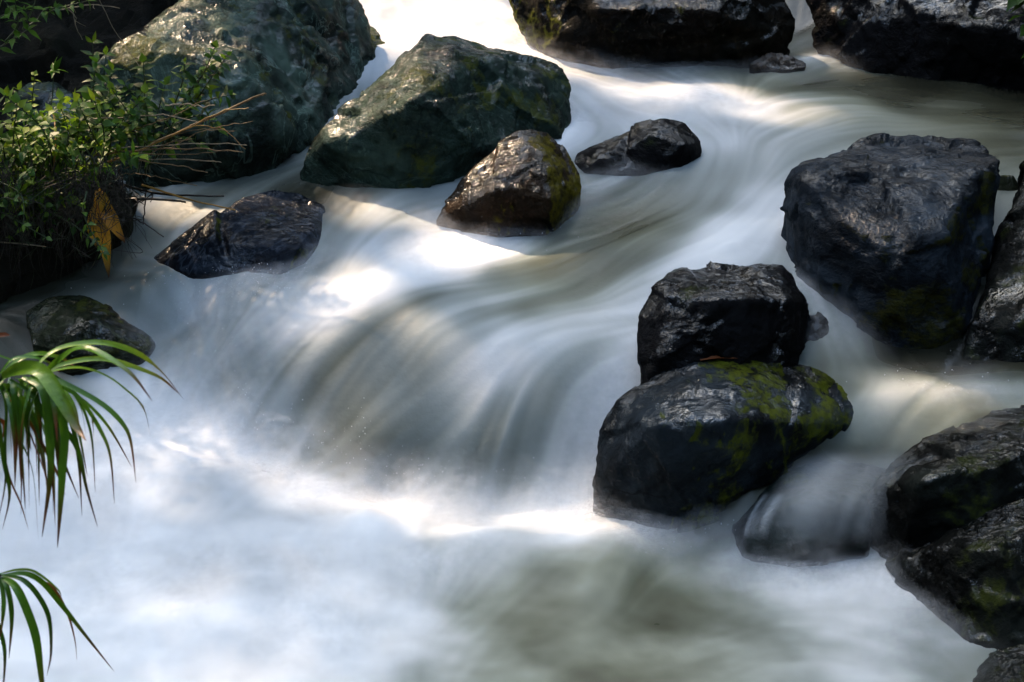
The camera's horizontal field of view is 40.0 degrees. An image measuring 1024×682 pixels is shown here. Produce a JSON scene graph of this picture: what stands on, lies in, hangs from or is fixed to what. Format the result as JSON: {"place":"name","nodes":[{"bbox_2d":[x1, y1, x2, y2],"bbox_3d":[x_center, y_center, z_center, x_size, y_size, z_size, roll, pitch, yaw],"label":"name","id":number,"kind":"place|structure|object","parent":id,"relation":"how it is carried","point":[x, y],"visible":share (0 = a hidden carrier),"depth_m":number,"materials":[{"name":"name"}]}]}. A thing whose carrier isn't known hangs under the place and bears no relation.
{"place":"outdoors","nodes":[
{"label":"outdoors","id":0,"kind":"place"},
{"bbox_2d":[0,142,137,302],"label":"bank","id":1,"kind":"structure","parent":0,"point":[9,285],"depth_m":5.02,"materials":[{"name":"soil"}]},
{"bbox_2d":[0,80,80,215],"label":"leafy shrub","id":2,"kind":"object","parent":1,"relation":"on","point":[19,134],"visible":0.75,"depth_m":4.77,"materials":[{"name":"green plant"}]},
{"bbox_2d":[0,0,44,53],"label":"overhanging sprig","id":3,"kind":"object","parent":2,"relation":"attached to","point":[13,9],"visible":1,"depth_m":4.62,"materials":[{"name":"green plant"}]},
{"bbox_2d":[6,81,80,161],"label":"rock","id":4,"kind":"object","parent":1,"relation":"on","point":[44,92],"visible":0.21,"depth_m":5.38,"materials":[{"name":"grey stone"}]},
{"bbox_2d":[0,176,109,259],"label":"leafy shrub","id":5,"kind":"object","parent":1,"relation":"on","point":[24,225],"visible":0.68,"depth_m":4.77,"materials":[{"name":"green plant"}]},
{"bbox_2d":[47,56,66,129],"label":"seedling","id":6,"kind":"object","parent":1,"relation":"on","point":[55,65],"visible":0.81,"depth_m":4.90,"materials":[{"name":"green plant"}]},
{"bbox_2d":[37,87,151,192],"bbox_3d":[-1.454,-0.706,4.901,0.449,0.430,0.373,0,27,0],"label":"leafy shrub","id":7,"kind":"object","parent":1,"relation":"on","point":[73,148],"visible":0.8,"depth_m":4.86,"materials":[{"name":"green plant"}]},
{"bbox_2d":[110,150,225,154],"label":"dry stem","id":8,"kind":"object","parent":7,"relation":"on","point":[173,154],"visible":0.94,"depth_m":4.87,"materials":[{"name":"plant"}]},
{"bbox_2d":[95,143,246,151],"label":"dry stem","id":9,"kind":"object","parent":7,"relation":"on","point":[178,144],"visible":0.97,"depth_m":4.86,"materials":[{"name":"brown plant"}]},
{"bbox_2d":[80,31,116,129],"bbox_3d":[-1.482,-0.930,5.026,0.158,0.366,0.107,0,27,0],"label":"seedling","id":10,"kind":"object","parent":1,"relation":"on","point":[95,40],"visible":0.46,"depth_m":4.98,"materials":[{"name":"green plant"}]},
{"bbox_2d":[76,52,160,175],"bbox_3d":[-1.385,-0.801,4.999,0.308,0.537,0.470,-15,31,-27],"label":"leafy shrub","id":11,"kind":"object","parent":1,"relation":"on","point":[111,93],"visible":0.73,"depth_m":4.93,"materials":[{"name":"green plant"}]},
{"bbox_2d":[95,114,197,121],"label":"dry stem","id":12,"kind":"object","parent":11,"relation":"attached to","point":[149,115],"visible":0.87,"depth_m":4.84,"materials":[{"name":"brown plant"}]},
{"bbox_2d":[132,100,204,130],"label":"dry stem","id":13,"kind":"object","parent":11,"relation":"on","point":[166,118],"visible":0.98,"depth_m":4.84,"materials":[{"name":"plant"}]},
{"bbox_2d":[116,40,238,165],"bbox_3d":[-1.166,-0.841,4.968,0.444,0.458,0.210,0,27,0],"label":"leafy shrub","id":14,"kind":"object","parent":11,"relation":"on","point":[195,90],"visible":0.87,"depth_m":4.95,"materials":[{"name":"green plant"}]},
{"bbox_2d":[165,103,214,107],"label":"dry stem","id":15,"kind":"object","parent":14,"relation":"attached to","point":[189,104],"visible":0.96,"depth_m":4.85,"materials":[{"name":"brown plant"}]},
{"bbox_2d":[150,128,233,141],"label":"dry stem","id":16,"kind":"object","parent":11,"relation":"attached to","point":[198,129],"visible":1,"depth_m":4.85,"materials":[{"name":"plant"}]},
{"bbox_2d":[168,121,252,147],"bbox_3d":[-1.056,-0.711,4.875,0.351,0.136,0.014,8,28,14],"label":"dry stem","id":17,"kind":"object","parent":11,"relation":"attached to","point":[205,130],"visible":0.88,"depth_m":4.87,"materials":[{"name":"plant"}]},
{"bbox_2d":[0,0,177,156],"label":"bank","id":18,"kind":"structure","parent":0,"point":[58,37],"depth_m":6.08,"materials":[{"name":"soil"}]},
{"bbox_2d":[26,70,40,134],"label":"seedling","id":19,"kind":"object","parent":18,"relation":"on","point":[34,73],"visible":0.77,"depth_m":4.73,"materials":[{"name":"green plant"}]},
{"bbox_2d":[29,0,95,24],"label":"overhanging sprig","id":20,"kind":"object","parent":18,"relation":"attached to","point":[57,7],"visible":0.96,"depth_m":4.91,"materials":[{"name":"green plant"}]},
{"bbox_2d":[60,4,119,12],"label":"twig","id":21,"kind":"object","parent":20,"relation":"attached to","point":[88,4],"visible":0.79,"depth_m":4.95,"materials":[{"name":"brown wood"}]},
{"bbox_2d":[68,9,84,39],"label":"twig","id":22,"kind":"object","parent":21,"relation":"attached to","point":[75,21],"visible":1,"depth_m":4.98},
{"bbox_2d":[99,0,145,75],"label":"vine","id":23,"kind":"object","parent":21,"relation":"hanging from","point":[116,33],"visible":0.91,"depth_m":5.04,"materials":[{"name":"brown plant"}]},
{"bbox_2d":[0,0,1023,681],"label":"stream water","id":24,"kind":"structure","parent":0,"point":[404,336],"depth_m":4.39,"materials":[{"name":"white liquid"}]},
{"bbox_2d":[0,151,151,294],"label":"root mat","id":25,"kind":"object","parent":24,"relation":"on","point":[61,208],"visible":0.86,"depth_m":4.84,"materials":[{"name":"brown plant"}]},
{"bbox_2d":[0,242,45,246],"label":"twig","id":26,"kind":"object","parent":25,"relation":"on","point":[24,244],"visible":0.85,"depth_m":4.85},
{"bbox_2d":[53,114,56,167],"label":"dry stem","id":27,"kind":"object","parent":25,"relation":"on","point":[55,139],"visible":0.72,"depth_m":4.83,"materials":[{"name":"brown plant"}]},
{"bbox_2d":[87,211,97,247],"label":"withered leaf","id":28,"kind":"object","parent":25,"relation":"hanging from","point":[92,237],"visible":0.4,"depth_m":4.94,"materials":[{"name":"plant"}]},
{"bbox_2d":[93,198,110,276],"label":"withered leaf","id":29,"kind":"object","parent":25,"relation":"hanging from","point":[107,236],"visible":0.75,"depth_m":4.93,"materials":[{"name":"plant"}]},
{"bbox_2d":[95,188,111,211],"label":"withered leaf","id":30,"kind":"object","parent":25,"relation":"hanging from","point":[101,206],"visible":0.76,"depth_m":4.89,"materials":[{"name":"plant"}]},
{"bbox_2d":[96,204,124,242],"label":"withered leaf","id":31,"kind":"object","parent":25,"relation":"hanging from","point":[118,228],"visible":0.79,"depth_m":4.90,"materials":[{"name":"plant"}]},
{"bbox_2d":[117,212,163,236],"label":"twig","id":32,"kind":"object","parent":25,"relation":"on","point":[139,221],"visible":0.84,"depth_m":4.95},
{"bbox_2d":[112,194,185,206],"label":"twig","id":33,"kind":"object","parent":25,"relation":"on","point":[158,199],"visible":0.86,"depth_m":4.96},
{"bbox_2d":[138,190,146,224],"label":"twig","id":34,"kind":"object","parent":33,"relation":"hanging from","point":[144,203],"visible":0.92,"depth_m":4.98,"materials":[{"name":"brown wood"}]},
{"bbox_2d":[124,139,191,168],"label":"dry stem","id":35,"kind":"object","parent":25,"relation":"on","point":[159,148],"visible":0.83,"depth_m":4.87,"materials":[{"name":"plant"}]},
{"bbox_2d":[127,173,196,185],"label":"dry stem","id":36,"kind":"object","parent":25,"relation":"on","point":[159,177],"visible":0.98,"depth_m":4.94,"materials":[{"name":"plant"}]},
{"bbox_2d":[94,148,242,155],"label":"dry stem","id":37,"kind":"object","parent":25,"relation":"attached to","point":[167,148],"visible":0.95,"depth_m":4.87,"materials":[{"name":"plant"}]},
{"bbox_2d":[115,159,221,162],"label":"dry stem","id":38,"kind":"object","parent":25,"relation":"on","point":[178,159],"visible":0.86,"depth_m":4.89,"materials":[{"name":"brown plant"}]},
{"bbox_2d":[117,181,223,201],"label":"twig","id":39,"kind":"object","parent":25,"relation":"on","point":[148,191],"visible":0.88,"depth_m":4.99,"materials":[{"name":"brown wood"}]},
{"bbox_2d":[139,160,207,172],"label":"dry stem","id":40,"kind":"object","parent":25,"relation":"on","point":[171,164],"visible":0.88,"depth_m":4.89,"materials":[{"name":"plant"}]},
{"bbox_2d":[107,108,248,162],"bbox_3d":[-1.158,-0.714,4.868,0.548,0.235,0.026,5,27,10],"label":"dry stem","id":41,"kind":"object","parent":25,"relation":"attached to","point":[183,130],"visible":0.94,"depth_m":4.85,"materials":[{"name":"brown plant"}]},
{"bbox_2d":[104,92,265,162],"bbox_3d":[-1.150,-0.730,4.872,0.662,0.316,0.023,6,28,12],"label":"dry stem","id":42,"kind":"object","parent":25,"relation":"attached to","point":[234,106],"visible":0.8,"depth_m":4.83,"materials":[{"name":"plant"}]},
{"bbox_2d":[190,124,244,148],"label":"dry stem","id":43,"kind":"object","parent":42,"relation":"hanging from","point":[220,128],"visible":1,"depth_m":4.84,"materials":[{"name":"brown plant"}]},
{"bbox_2d":[142,184,234,210],"bbox_3d":[-1.139,-0.504,4.936,0.378,0.047,0.018,11,29,20],"label":"twig","id":44,"kind":"object","parent":25,"relation":"on","point":[157,189],"visible":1,"depth_m":4.94,"materials":[{"name":"brown wood"}]},
{"bbox_2d":[26,295,155,375],"bbox_3d":[-1.487,0.034,4.946,0.374,0.355,0.564,-20,33,-34],"label":"rock","id":45,"kind":"object","parent":24,"relation":"in","point":[53,322],"visible":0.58,"depth_m":4.80,"materials":[{"name":"grey stone"}]},
{"bbox_2d":[95,0,375,189],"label":"boulder","id":46,"kind":"object","parent":24,"relation":"in","point":[301,63],"visible":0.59,"depth_m":5.56,"materials":[{"name":"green stone"}]},
{"bbox_2d":[154,190,324,278],"bbox_3d":[-0.985,-0.319,5.223,0.631,0.400,0.598,0,27,0],"label":"boulder","id":47,"kind":"object","parent":24,"relation":"in","point":[278,232],"visible":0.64,"depth_m":5.00,"materials":[{"name":"stone"}]},
{"bbox_2d":[436,129,581,237],"bbox_3d":[0.043,-0.532,5.293,0.471,0.550,0.648,10,29,19],"label":"boulder","id":48,"kind":"object","parent":24,"relation":"in","point":[523,183],"visible":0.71,"depth_m":5.04,"materials":[{"name":"brown stone"}]},
{"bbox_2d":[574,118,701,175],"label":"rock","id":49,"kind":"object","parent":24,"relation":"in","point":[646,147],"visible":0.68,"depth_m":5.41,"materials":[{"name":"black stone"}]},
{"bbox_2d":[509,0,794,68],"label":"boulder","id":50,"kind":"object","parent":24,"relation":"in","point":[612,34],"visible":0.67,"depth_m":6.45,"materials":[{"name":"stone"}]},
{"bbox_2d":[592,359,853,532],"bbox_3d":[0.644,0.360,4.386,0.860,0.661,0.542,-14,30,-26],"label":"boulder","id":51,"kind":"object","parent":24,"relation":"in","point":[692,446],"visible":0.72,"depth_m":4.12,"materials":[{"name":"stone"}]},
{"bbox_2d":[700,355,737,359],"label":"fallen leaf","id":52,"kind":"object","parent":51,"relation":"on","point":[713,357],"visible":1,"depth_m":4.26,"materials":[{"name":"brown plant"}]},
{"bbox_2d":[637,261,828,384],"bbox_3d":[0.710,0.010,4.522,0.479,0.518,0.767,16,31,29],"label":"boulder","id":53,"kind":"object","parent":51,"relation":"on","point":[759,312],"visible":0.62,"depth_m":4.29,"materials":[{"name":"black stone"}]},
{"bbox_2d":[749,52,805,73],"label":"rock","id":54,"kind":"object","parent":24,"relation":"in","point":[774,62],"visible":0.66,"depth_m":6.41,"materials":[{"name":"grey stone"}]},
{"bbox_2d":[806,0,1023,91],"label":"boulder","id":55,"kind":"object","parent":24,"relation":"in","point":[981,42],"visible":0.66,"depth_m":6.26,"materials":[{"name":"black stone"}]},
{"bbox_2d":[1006,0,1023,59],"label":"leafy sprig","id":56,"kind":"object","parent":55,"relation":"attached to","point":[1013,3],"visible":1,"depth_m":5.79,"materials":[{"name":"green plant"}]},
{"bbox_2d":[885,496,1023,649],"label":"boulder","id":57,"kind":"object","parent":24,"relation":"in","point":[965,582],"visible":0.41,"depth_m":3.72,"materials":[{"name":"stone"}]},
{"bbox_2d":[973,644,1023,681],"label":"rock","id":58,"kind":"object","parent":24,"relation":"in","point":[1005,664],"visible":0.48,"depth_m":3.56,"materials":[{"name":"stone"}]},
{"bbox_2d":[998,175,1018,190],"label":"rock","id":59,"kind":"object","parent":24,"relation":"in","point":[1008,182],"visible":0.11,"depth_m":5.29,"materials":[{"name":"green stone"}]},
{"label":"ground","id":60,"kind":"structure","parent":0,"visible":0},
{"bbox_2d":[0,568,113,681],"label":"sedge tuft","id":61,"kind":"object","parent":60,"relation":"on","point":[48,586],"visible":1,"depth_m":2.33,"materials":[{"name":"green plant"}]},
{"bbox_2d":[0,332,181,547],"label":"sedge tuft","id":62,"kind":"object","parent":60,"relation":"on","point":[56,411],"visible":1,"depth_m":2.27,"materials":[{"name":"green plant"}]},
{"bbox_2d":[370,26,384,49],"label":"boulder","id":63,"kind":"object","parent":60,"relation":"on","point":[375,37],"visible":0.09,"depth_m":6.62,"materials":[{"name":"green stone"}]},
{"bbox_2d":[300,33,570,188],"bbox_3d":[-0.179,-0.882,5.791,0.831,0.758,1.390,13,30,23],"label":"boulder","id":64,"kind":"object","parent":60,"relation":"on","point":[427,110],"visible":0.75,"depth_m":5.33,"materials":[{"name":"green stone"}]},
{"bbox_2d":[732,460,886,566],"bbox_3d":[0.948,0.549,4.275,0.376,0.398,0.680,16,31,28],"label":"boulder","id":65,"kind":"object","parent":60,"relation":"on","point":[814,514],"visible":0.52,"depth_m":4.04,"materials":[{"name":"stone"}]},
{"bbox_2d":[780,133,1000,348],"bbox_3d":[1.374,-0.366,5.098,0.715,0.732,1.376,11,29,20],"label":"boulder","id":66,"kind":"object","parent":60,"relation":"on","point":[888,238],"visible":0.8,"depth_m":4.59,"materials":[{"name":"black stone"}]},
{"bbox_2d":[868,405,1023,558],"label":"boulder","id":67,"kind":"object","parent":60,"relation":"on","point":[925,490],"visible":0.64,"depth_m":3.94,"materials":[{"name":"stone"}]},
{"bbox_2d":[963,161,1023,361],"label":"boulder","id":68,"kind":"object","parent":60,"relation":"on","point":[996,328],"visible":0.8,"depth_m":4.55,"materials":[{"name":"stone"}]}
]}

